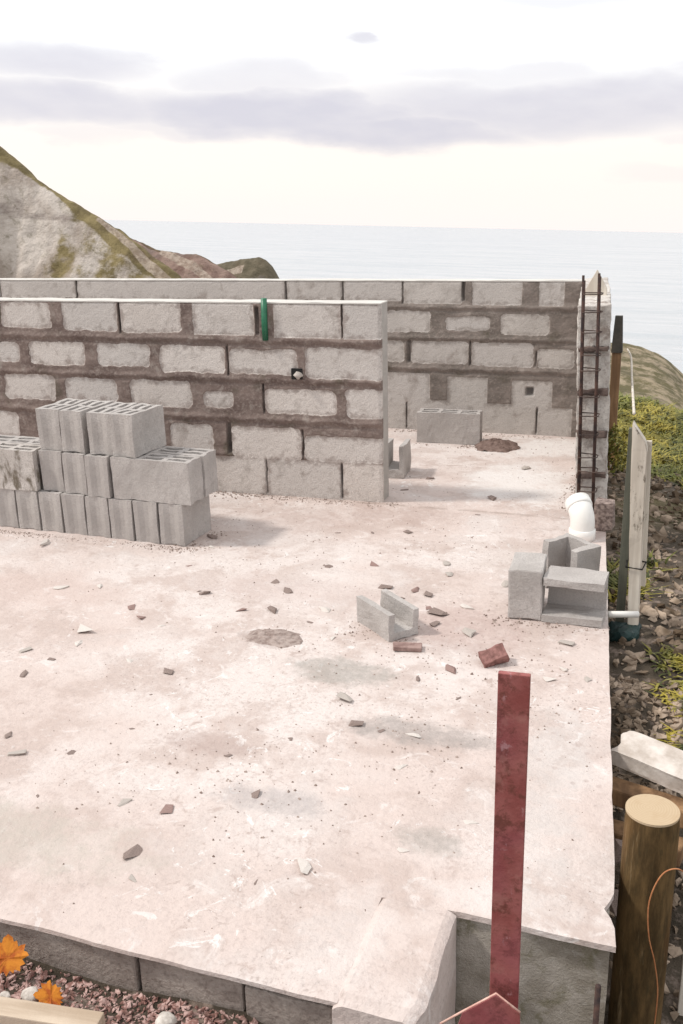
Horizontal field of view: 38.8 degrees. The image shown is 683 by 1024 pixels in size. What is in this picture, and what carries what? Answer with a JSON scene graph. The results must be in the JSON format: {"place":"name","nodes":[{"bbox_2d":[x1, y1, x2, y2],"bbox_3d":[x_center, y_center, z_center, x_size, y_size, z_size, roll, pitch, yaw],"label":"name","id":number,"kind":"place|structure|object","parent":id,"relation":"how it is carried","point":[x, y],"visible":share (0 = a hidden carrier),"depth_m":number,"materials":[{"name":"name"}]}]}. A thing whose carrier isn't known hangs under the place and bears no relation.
{"place":"outdoors","nodes":[
{"label":"outdoors","id":0,"kind":"place"},
{"bbox_2d":[0,146,181,278],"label":"hill","id":1,"kind":"structure","parent":0,"point":[46,231],"depth_m":48.73,"materials":[{"name":"stone"}]},
{"bbox_2d":[131,238,236,278],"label":"hill","id":2,"kind":"structure","parent":0,"point":[183,266],"depth_m":85.33,"materials":[{"name":"stone"}]},
{"bbox_2d":[217,257,278,278],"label":"hill","id":3,"kind":"structure","parent":0,"point":[255,268],"depth_m":125.58,"materials":[{"name":"plant"}]},
{"bbox_2d":[0,0,682,232],"label":"sky","id":4,"kind":"structure","parent":0,"point":[499,114],"materials":[{"name":"white"}]},
{"bbox_2d":[1,343,682,1023],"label":"ground","id":5,"kind":"structure","parent":0,"point":[657,375],"depth_m":3.95,"materials":[{"name":"soil"}]},
{"bbox_2d":[0,996,104,1023],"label":"timber board","id":6,"kind":"object","parent":5,"relation":"on","point":[16,1011],"visible":1,"depth_m":2.13,"materials":[{"name":"wood"}]},
{"bbox_2d":[0,960,257,1023],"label":"gravel","id":7,"kind":"structure","parent":5,"relation":"on","point":[125,1014],"depth_m":2.25,"materials":[{"name":"gravel"}]},
{"bbox_2d":[0,991,10,997],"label":"pebble","id":8,"kind":"object","parent":7,"relation":"on","point":[5,994],"visible":0.62,"depth_m":2.23,"materials":[{"name":"stone"}]},
{"bbox_2d":[0,934,28,975],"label":"fallen leaf","id":9,"kind":"object","parent":7,"relation":"on","point":[13,954],"visible":1,"depth_m":2.30,"materials":[{"name":"plant"}]},
{"bbox_2d":[20,986,37,1001],"bbox_3d":[-0.720,1.116,2.240,0.048,0.022,0.037,16,25,43],"label":"pebble","id":10,"kind":"object","parent":7,"relation":"on","point":[28,993],"visible":0.75,"depth_m":2.23,"materials":[{"name":"stone"}]},
{"bbox_2d":[33,980,63,1004],"bbox_3d":[-0.670,1.108,2.216,0.073,0.014,0.080,12,23,-25],"label":"fallen leaf","id":11,"kind":"object","parent":7,"relation":"on","point":[48,992],"visible":0.73,"depth_m":2.22,"materials":[{"name":"plant"}]},
{"bbox_2d":[155,1011,176,1023],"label":"pebble","id":12,"kind":"object","parent":7,"relation":"on","point":[165,1017],"visible":1,"depth_m":2.17,"materials":[{"name":"stone"}]},
{"bbox_2d":[0,898,456,1023],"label":"foundation wall","id":13,"kind":"structure","parent":5,"relation":"on","point":[403,970],"depth_m":2.22,"materials":[{"name":"concrete"}]},
{"bbox_2d":[0,818,381,1005],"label":"screed strip","id":14,"kind":"object","parent":13,"relation":"on","point":[257,934],"visible":0.99,"depth_m":2.36,"materials":[{"name":"concrete"}]},
{"bbox_2d":[129,874,136,881],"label":"rubble chip","id":15,"kind":"object","parent":14,"relation":"on","point":[132,877],"visible":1,"depth_m":2.48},
{"bbox_2d":[123,844,142,858],"bbox_3d":[-0.554,0.906,2.573,0.038,0.010,0.070,9,21,30],"label":"rubble chip","id":16,"kind":"object","parent":14,"relation":"on","point":[135,850],"visible":1,"depth_m":2.57,"materials":[{"name":"stone"}]},
{"bbox_2d":[439,670,530,1023],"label":"steel post","id":17,"kind":"object","parent":5,"relation":"on","point":[498,1004],"visible":1,"depth_m":1.52,"materials":[{"name":"metal"}]},
{"bbox_2d":[455,908,609,1023],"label":"slab footing","id":18,"kind":"object","parent":5,"relation":"on","point":[559,980],"visible":0.17,"depth_m":2.33,"materials":[{"name":"concrete"}]},
{"bbox_2d":[0,428,615,952],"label":"concrete slab","id":19,"kind":"structure","parent":18,"relation":"on","point":[72,696],"depth_m":3.38,"materials":[{"name":"concrete"}]},
{"bbox_2d":[0,488,19,527],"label":"hollow block","id":20,"kind":"object","parent":19,"relation":"on","point":[8,510],"depth_m":5.20,"materials":[{"name":"concrete"}]},
{"bbox_2d":[7,749,26,755],"bbox_3d":[-1.026,0.759,3.058,0.062,0.014,0.031,-3,18,-5],"label":"rubble chip","id":21,"kind":"object","parent":19,"relation":"on","point":[18,752],"visible":1,"depth_m":3.05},
{"bbox_2d":[20,669,27,677],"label":"rubble chip","id":22,"kind":"object","parent":19,"relation":"on","point":[23,674],"visible":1,"depth_m":3.57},
{"bbox_2d":[19,646,31,652],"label":"rubble chip","id":23,"kind":"object","parent":19,"relation":"on","point":[25,649],"visible":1,"depth_m":3.76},
{"bbox_2d":[15,488,43,529],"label":"hollow block","id":24,"kind":"object","parent":19,"relation":"on","point":[29,512],"depth_m":5.15,"materials":[{"name":"concrete"}]},
{"bbox_2d":[0,435,39,444],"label":"hollow block","id":25,"kind":"object","parent":24,"relation":"on","point":[20,439],"depth_m":5.30,"materials":[{"name":"concrete"}]},
{"bbox_2d":[0,441,43,490],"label":"hollow block","id":26,"kind":"object","parent":24,"relation":"on","point":[20,467],"depth_m":5.09,"materials":[{"name":"concrete"}]},
{"bbox_2d":[40,539,49,545],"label":"rubble chip","id":27,"kind":"object","parent":19,"relation":"on","point":[46,542],"visible":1,"depth_m":4.94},
{"bbox_2d":[38,489,65,532],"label":"hollow block","id":28,"kind":"object","parent":19,"relation":"on","point":[51,508],"depth_m":5.10,"materials":[{"name":"concrete"}]},
{"bbox_2d":[38,449,65,491],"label":"hollow block","id":29,"kind":"object","parent":28,"relation":"on","point":[51,465],"depth_m":5.05,"materials":[{"name":"concrete"}]},
{"bbox_2d":[35,398,87,450],"bbox_3d":[-1.464,-0.465,5.123,0.139,0.222,0.288,5,19,18],"label":"hollow block","id":30,"kind":"object","parent":29,"relation":"on","point":[48,424],"depth_m":5.00,"materials":[{"name":"concrete"}]},
{"bbox_2d":[53,586,69,588],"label":"rubble chip","id":31,"kind":"object","parent":19,"relation":"on","point":[59,587],"visible":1,"depth_m":4.37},
{"bbox_2d":[67,750,75,754],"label":"rubble chip","id":32,"kind":"object","parent":19,"relation":"on","point":[71,752],"visible":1,"depth_m":3.05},
{"bbox_2d":[61,492,87,535],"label":"hollow block","id":33,"kind":"object","parent":19,"relation":"on","point":[74,512],"depth_m":5.05,"materials":[{"name":"concrete"}]},
{"bbox_2d":[62,451,89,494],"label":"hollow block","id":34,"kind":"object","parent":33,"relation":"on","point":[75,479],"depth_m":4.99,"materials":[{"name":"concrete"}]},
{"bbox_2d":[59,400,112,452],"bbox_3d":[-1.324,-0.450,5.066,0.140,0.221,0.287,6,19,21],"label":"hollow block","id":35,"kind":"object","parent":34,"relation":"on","point":[73,427],"depth_m":4.95,"materials":[{"name":"concrete"}]},
{"bbox_2d":[74,640,82,645],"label":"rubble chip","id":36,"kind":"object","parent":19,"relation":"on","point":[76,643],"visible":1,"depth_m":3.82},
{"bbox_2d":[77,624,92,631],"bbox_3d":[-1.034,0.474,3.928,0.074,0.022,0.059,0,18,3],"label":"rubble chip","id":37,"kind":"object","parent":19,"relation":"on","point":[82,628],"visible":1,"depth_m":3.92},
{"bbox_2d":[85,495,111,537],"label":"hollow block","id":38,"kind":"object","parent":19,"relation":"on","point":[98,517],"depth_m":5.00,"materials":[{"name":"concrete"}]},
{"bbox_2d":[84,453,113,497],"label":"hollow block","id":39,"kind":"object","parent":38,"relation":"on","point":[98,471],"depth_m":4.93,"materials":[{"name":"concrete"}]},
{"bbox_2d":[86,402,137,455],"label":"hollow block","id":40,"kind":"object","parent":39,"relation":"on","point":[98,429],"depth_m":4.89,"materials":[{"name":"concrete"}]},
{"bbox_2d":[108,497,136,540],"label":"hollow block","id":41,"kind":"object","parent":19,"relation":"on","point":[121,513],"depth_m":4.95,"materials":[{"name":"concrete"}]},
{"bbox_2d":[110,452,203,505],"bbox_3d":[-0.930,-0.174,4.891,0.445,0.221,0.146,5,19,20],"label":"hollow block","id":42,"kind":"object","parent":41,"relation":"on","point":[163,478],"depth_m":4.83,"materials":[{"name":"concrete"}]},
{"bbox_2d":[108,403,166,457],"bbox_3d":[-1.039,-0.418,4.948,0.139,0.222,0.288,6,19,22],"label":"hollow block","id":43,"kind":"object","parent":42,"relation":"on","point":[137,430],"depth_m":4.86,"materials":[{"name":"concrete"}]},
{"bbox_2d":[117,798,131,806],"bbox_3d":[-0.627,0.837,2.796,0.023,0.008,0.045,11,22,34],"label":"rubble chip","id":44,"kind":"object","parent":19,"relation":"on","point":[124,801],"visible":1,"depth_m":2.79,"materials":[{"name":"concrete"}]},
{"bbox_2d":[128,604,134,609],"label":"rubble chip","id":45,"kind":"object","parent":19,"relation":"on","point":[131,607],"visible":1,"depth_m":4.14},
{"bbox_2d":[132,499,160,543],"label":"hollow block","id":46,"kind":"object","parent":19,"relation":"on","point":[147,521],"depth_m":4.90,"materials":[{"name":"concrete"}]},
{"bbox_2d":[150,446,218,496],"bbox_3d":[-0.873,-0.216,5.018,0.446,0.222,0.146,5,19,19],"label":"hollow block","id":47,"kind":"object","parent":46,"relation":"on","point":[209,471],"depth_m":4.96,"materials":[{"name":"concrete"}]},
{"bbox_2d":[160,804,173,812],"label":"rubble chip","id":48,"kind":"object","parent":19,"relation":"on","point":[167,808],"visible":1,"depth_m":2.76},
{"bbox_2d":[163,668,173,673],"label":"rubble chip","id":49,"kind":"object","parent":19,"relation":"on","point":[168,671],"visible":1,"depth_m":3.56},
{"bbox_2d":[158,495,210,545],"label":"hollow block","id":50,"kind":"object","parent":19,"relation":"on","point":[183,525],"depth_m":4.88,"materials":[{"name":"concrete"}]},
{"bbox_2d":[0,297,388,501],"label":"block wall","id":51,"kind":"structure","parent":19,"relation":"on","point":[266,396],"depth_m":5.57,"materials":[{"name":"concrete"}]},
{"bbox_2d":[199,591,210,594],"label":"rubble chip","id":52,"kind":"object","parent":19,"relation":"on","point":[203,592],"visible":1,"depth_m":4.26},
{"bbox_2d":[207,534,217,538],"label":"rubble chip","id":53,"kind":"object","parent":19,"relation":"on","point":[211,536],"visible":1,"depth_m":4.98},
{"bbox_2d":[251,789,259,797],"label":"rubble chip","id":54,"kind":"object","parent":19,"relation":"on","point":[255,794],"visible":1,"depth_m":2.81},
{"bbox_2d":[267,605,276,613],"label":"rubble chip","id":55,"kind":"object","parent":19,"relation":"on","point":[272,609],"visible":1,"depth_m":4.07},
{"bbox_2d":[244,629,302,647],"bbox_3d":[-0.265,0.488,3.824,0.240,0.027,0.170,5,19,18],"label":"mortar pile","id":56,"kind":"object","parent":19,"relation":"on","point":[282,638],"visible":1,"depth_m":3.81,"materials":[{"name":"concrete"}]},
{"bbox_2d":[284,587,292,592],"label":"rubble chip","id":57,"kind":"object","parent":19,"relation":"on","point":[287,590],"visible":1,"depth_m":4.28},
{"bbox_2d":[0,278,581,436],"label":"block wall","id":58,"kind":"structure","parent":19,"relation":"on","point":[501,354],"depth_m":6.94,"materials":[{"name":"concrete"}]},
{"bbox_2d":[297,857,311,873],"bbox_3d":[-0.095,0.916,2.509,0.034,0.011,0.070,-4,18,-7],"label":"rubble chip","id":59,"kind":"object","parent":19,"relation":"on","point":[305,866],"visible":1,"depth_m":2.50,"materials":[{"name":"stone"}]},
{"bbox_2d":[0,429,609,953],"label":"grit","id":60,"kind":"object","parent":19,"relation":"on","point":[344,633],"visible":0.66,"depth_m":3.89,"materials":[{"name":"gravel"}]},
{"bbox_2d":[319,606,330,612],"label":"rubble chip","id":61,"kind":"object","parent":19,"relation":"on","point":[325,609],"visible":1,"depth_m":4.07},
{"bbox_2d":[336,692,352,701],"bbox_3d":[0.012,0.639,3.345,0.074,0.019,0.048,10,21,33],"label":"rubble chip","id":62,"kind":"object","parent":19,"relation":"on","point":[344,696],"visible":1,"depth_m":3.33,"materials":[{"name":"stone"}]},
{"bbox_2d":[348,720,363,725],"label":"rubble chip","id":63,"kind":"object","parent":19,"relation":"on","point":[355,723],"visible":1,"depth_m":3.17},
{"bbox_2d":[370,561,378,566],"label":"rubble chip","id":64,"kind":"object","parent":19,"relation":"on","point":[372,563],"visible":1,"depth_m":4.55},
{"bbox_2d":[378,584,392,588],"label":"rubble chip","id":65,"kind":"object","parent":19,"relation":"on","point":[382,586],"visible":1,"depth_m":4.28,"materials":[{"name":"stone"}]},
{"bbox_2d":[356,589,418,641],"bbox_3d":[0.183,0.412,3.877,0.146,0.116,0.240,-12,21,-29],"label":"channel block","id":66,"kind":"object","parent":19,"relation":"on","point":[392,616],"depth_m":3.83,"materials":[{"name":"concrete"}]},
{"bbox_2d":[388,438,410,477],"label":"channel block","id":67,"kind":"object","parent":19,"relation":"on","point":[400,468],"depth_m":5.98,"materials":[{"name":"concrete"}]},
{"bbox_2d":[394,764,407,769],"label":"rubble chip","id":68,"kind":"object","parent":19,"relation":"on","point":[399,767],"visible":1,"depth_m":2.93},
{"bbox_2d":[397,847,409,852],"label":"rubble chip","id":69,"kind":"object","parent":19,"relation":"on","point":[401,850],"visible":1,"depth_m":2.56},
{"bbox_2d":[393,642,421,651],"bbox_3d":[0.252,0.515,3.700,0.112,0.023,0.054,0,18,5],"label":"brick fragment","id":70,"kind":"object","parent":19,"relation":"on","point":[408,646],"visible":1,"depth_m":3.68,"materials":[{"name":"brick"}]},
{"bbox_2d":[405,733,420,737],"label":"rubble chip","id":71,"kind":"object","parent":19,"relation":"on","point":[414,735],"visible":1,"depth_m":3.11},
{"bbox_2d":[411,587,418,592],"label":"rubble chip","id":72,"kind":"object","parent":19,"relation":"on","point":[415,589],"visible":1,"depth_m":4.25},
{"bbox_2d":[424,591,432,596],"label":"rubble chip","id":73,"kind":"object","parent":19,"relation":"on","point":[427,593],"visible":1,"depth_m":4.19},
{"bbox_2d":[429,621,439,625],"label":"rubble chip","id":74,"kind":"object","parent":19,"relation":"on","point":[434,623],"visible":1,"depth_m":3.90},
{"bbox_2d":[427,607,449,614],"bbox_3d":[0.400,0.417,4.006,0.083,0.016,0.058,14,24,40],"label":"rubble chip","id":75,"kind":"object","parent":19,"relation":"on","point":[433,610],"visible":1,"depth_m":4.00,"materials":[{"name":"stone"}]},
{"bbox_2d":[417,408,482,444],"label":"hollow block","id":76,"kind":"object","parent":19,"relation":"on","point":[447,426],"depth_m":6.74,"materials":[{"name":"concrete"}]},
{"bbox_2d":[445,664,455,673],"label":"rubble chip","id":77,"kind":"object","parent":19,"relation":"on","point":[450,668],"visible":1,"depth_m":3.53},
{"bbox_2d":[460,603,473,609],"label":"rubble chip","id":78,"kind":"object","parent":19,"relation":"on","point":[464,606],"visible":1,"depth_m":4.05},
{"bbox_2d":[461,627,476,636],"bbox_3d":[0.499,0.475,3.821,0.065,0.016,0.051,15,24,40],"label":"rubble chip","id":79,"kind":"object","parent":19,"relation":"on","point":[468,632],"visible":1,"depth_m":3.81,"materials":[{"name":"stone"}]},
{"bbox_2d":[463,820,477,823],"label":"rubble chip","id":80,"kind":"object","parent":19,"relation":"on","point":[469,822],"visible":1,"depth_m":2.67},
{"bbox_2d":[487,495,496,500],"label":"rubble chip","id":81,"kind":"object","parent":19,"relation":"on","point":[492,498],"visible":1,"depth_m":5.50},
{"bbox_2d":[478,643,509,667],"bbox_3d":[0.562,0.533,3.572,0.102,0.048,0.070,-17,42,-4],"label":"brick fragment","id":82,"kind":"object","parent":19,"relation":"on","point":[496,654],"visible":1,"depth_m":3.55,"materials":[{"name":"brick"}]},
{"bbox_2d":[474,438,519,452],"bbox_3d":[1.059,-0.478,6.658,0.340,0.064,0.300,5,19,18],"label":"mortar pile","id":83,"kind":"object","parent":19,"relation":"on","point":[495,445],"visible":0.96,"depth_m":6.60,"materials":[{"name":"concrete"}]},
{"bbox_2d":[501,580,507,587],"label":"rubble chip","id":84,"kind":"object","parent":19,"relation":"on","point":[504,584],"visible":0.89,"depth_m":4.29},
{"bbox_2d":[507,552,546,620],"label":"hollow block","id":85,"kind":"object","parent":19,"relation":"on","point":[526,587],"depth_m":3.91,"materials":[{"name":"concrete"}]},
{"bbox_2d":[543,676,556,680],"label":"rubble chip","id":86,"kind":"object","parent":19,"relation":"on","point":[547,678],"visible":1,"depth_m":3.44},
{"bbox_2d":[557,640,574,645],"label":"rubble chip","id":87,"kind":"object","parent":19,"relation":"on","point":[566,642],"visible":1,"depth_m":3.71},
{"bbox_2d":[542,533,600,587],"bbox_3d":[0.992,0.234,4.190,0.149,0.223,0.206,-13,21,-31],"label":"channel block","id":88,"kind":"object","parent":19,"relation":"on","point":[567,550],"depth_m":4.19,"materials":[{"name":"concrete"}]},
{"bbox_2d":[541,565,608,627],"bbox_3d":[0.944,0.341,3.913,0.242,0.190,0.159,6,19,21],"label":"channel block","id":89,"kind":"object","parent":19,"relation":"on","point":[577,596],"depth_m":3.91,"materials":[{"name":"concrete"}]},
{"bbox_2d":[565,492,595,541],"bbox_3d":[1.194,0.019,4.825,0.132,0.229,0.169,-5,18,-11],"label":"pipe bend","id":90,"kind":"object","parent":19,"relation":"on","point":[579,508],"visible":0.91,"depth_m":4.78,"materials":[{"name":"white plastic"}]},
{"bbox_2d":[584,676,591,682],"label":"rubble chip","id":91,"kind":"object","parent":19,"relation":"on","point":[587,679],"visible":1,"depth_m":3.43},
{"bbox_2d":[577,273,603,510],"bbox_3d":[1.269,-0.567,4.956,0.134,1.280,0.091,5,19,18],"label":"rebar cage","id":92,"kind":"object","parent":19,"relation":"on","point":[595,397],"visible":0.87,"depth_m":4.92,"materials":[{"name":"metal"}]},
{"bbox_2d":[575,277,611,500],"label":"block wall","id":93,"kind":"structure","parent":19,"relation":"on","point":[601,474],"depth_m":5.02,"materials":[{"name":"concrete"}]},
{"bbox_2d":[585,270,606,295],"bbox_3d":[1.402,-1.200,5.351,0.124,0.268,0.020,5,15,18],"label":"pointed board","id":94,"kind":"object","parent":93,"relation":"attached to","point":[592,285],"visible":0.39,"depth_m":5.33,"materials":[{"name":"wood"}]},
{"bbox_2d":[594,497,614,530],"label":"broken block","id":95,"kind":"object","parent":19,"relation":"on","point":[604,511],"depth_m":4.91,"materials":[{"name":"concrete"}]},
{"bbox_2d":[608,611,639,617],"bbox_3d":[1.177,0.428,4.054,0.142,0.042,0.028,-5,18,-11],"label":"plastic pipe","id":96,"kind":"object","parent":19,"relation":"attached to","point":[623,614],"visible":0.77,"depth_m":4.04,"materials":[{"name":"plastic"}]},
{"bbox_2d":[614,839,621,863],"bbox_3d":[0.848,1.009,2.878,0.103,0.059,0.081,5,19,18],"label":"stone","id":97,"kind":"object","parent":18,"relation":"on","point":[617,849],"visible":0.12,"depth_m":2.86,"materials":[{"name":"stone"}]},
{"bbox_2d":[612,776,682,828],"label":"timber offcut","id":98,"kind":"object","parent":18,"relation":"attached to","point":[623,791],"visible":0.33,"depth_m":3.00,"materials":[{"name":"wood"}]},
{"bbox_2d":[611,731,682,793],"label":"concrete chunk","id":99,"kind":"object","parent":98,"relation":"on","point":[649,758],"visible":0.98,"depth_m":3.02,"materials":[{"name":"concrete"}]},
{"bbox_2d":[613,819,682,866],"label":"timber offcut","id":100,"kind":"object","parent":18,"relation":"attached to","point":[618,825],"visible":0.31,"depth_m":2.96,"materials":[{"name":"wood"}]},
{"bbox_2d":[593,984,600,1023],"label":"rebar stub","id":101,"kind":"object","parent":5,"relation":"on","point":[597,996],"visible":1,"depth_m":2.16,"materials":[{"name":"metal"}]},
{"bbox_2d":[608,315,622,460],"bbox_3d":[2.046,-0.844,7.276,0.080,1.245,0.080,5,19,18],"label":"fence post","id":102,"kind":"object","parent":5,"relation":"on","point":[617,346],"visible":0.6,"depth_m":7.17,"materials":[{"name":"wood"}]},
{"bbox_2d":[607,422,628,475],"bbox_3d":[1.927,-0.435,6.912,0.415,0.382,0.324,5,19,18],"label":"shrub","id":103,"kind":"object","parent":5,"relation":"on","point":[614,451],"visible":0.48,"depth_m":6.88,"materials":[{"name":"green plant"}]},
{"bbox_2d":[608,621,641,641],"bbox_3d":[1.204,0.526,4.131,0.141,0.100,0.169,5,19,18],"label":"plastic bag","id":104,"kind":"object","parent":5,"relation":"on","point":[619,630],"visible":0.73,"depth_m":4.08,"materials":[{"name":"plastic"}]},
{"bbox_2d":[615,421,651,624],"bbox_3d":[1.233,0.124,4.071,0.112,1.032,0.123,5,19,18],"label":"fence post","id":105,"kind":"object","parent":5,"relation":"on","point":[634,540],"visible":0.88,"depth_m":4.03,"materials":[{"name":"wood"}]},
{"bbox_2d":[627,348,635,414],"bbox_3d":[1.647,-0.795,5.506,0.028,0.250,3.396,4,19,15],"label":"rope","id":106,"kind":"object","parent":105,"relation":"attached to","point":[633,400],"visible":1,"depth_m":4.91,"materials":[{"name":"fabric"}]},
{"bbox_2d":[607,794,679,1023],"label":"timber pile","id":107,"kind":"object","parent":5,"relation":"on","point":[650,839],"visible":0.96,"depth_m":2.45,"materials":[{"name":"brown wood"}]},
{"bbox_2d":[647,868,682,1023],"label":"wire","id":108,"kind":"object","parent":107,"relation":"attached to","point":[662,874],"visible":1,"depth_m":2.40,"materials":[{"name":"orange metal"}]},
{"bbox_2d":[606,464,682,1020],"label":"rubble","id":109,"kind":"object","parent":5,"relation":"on","point":[632,659],"visible":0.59,"depth_m":3.92,"materials":[{"name":"gravel"}]},
{"bbox_2d":[677,959,682,1015],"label":"timber stake","id":110,"kind":"object","parent":5,"relation":"on","point":[680,1005],"depth_m":2.68,"materials":[{"name":"wood"}]},
{"bbox_3d":[0.793,1.234,2.793,0.106,0.044,0.073,5,19,18],"label":"stone","id":111,"kind":"object","parent":5,"relation":"on","visible":0},
{"bbox_2d":[609,889,617,915],"bbox_3d":[0.799,1.130,2.784,0.072,0.049,0.073,5,19,18],"label":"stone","id":112,"kind":"object","parent":111,"relation":"on","point":[613,908],"visible":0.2,"depth_m":2.79,"materials":[{"name":"stone"}]},
{"bbox_2d":[104,220,682,372],"bbox_3d":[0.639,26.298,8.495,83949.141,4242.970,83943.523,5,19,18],"label":"sea","id":113,"kind":"structure","parent":0,"point":[642,272],"depth_m":986.11,"materials":[{"name":"liquid"}]},
{"bbox_2d":[606,390,682,749],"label":"grass","id":114,"kind":"structure","parent":0,"point":[662,418],"depth_m":7.57,"materials":[{"name":"green plant"}]}
]}

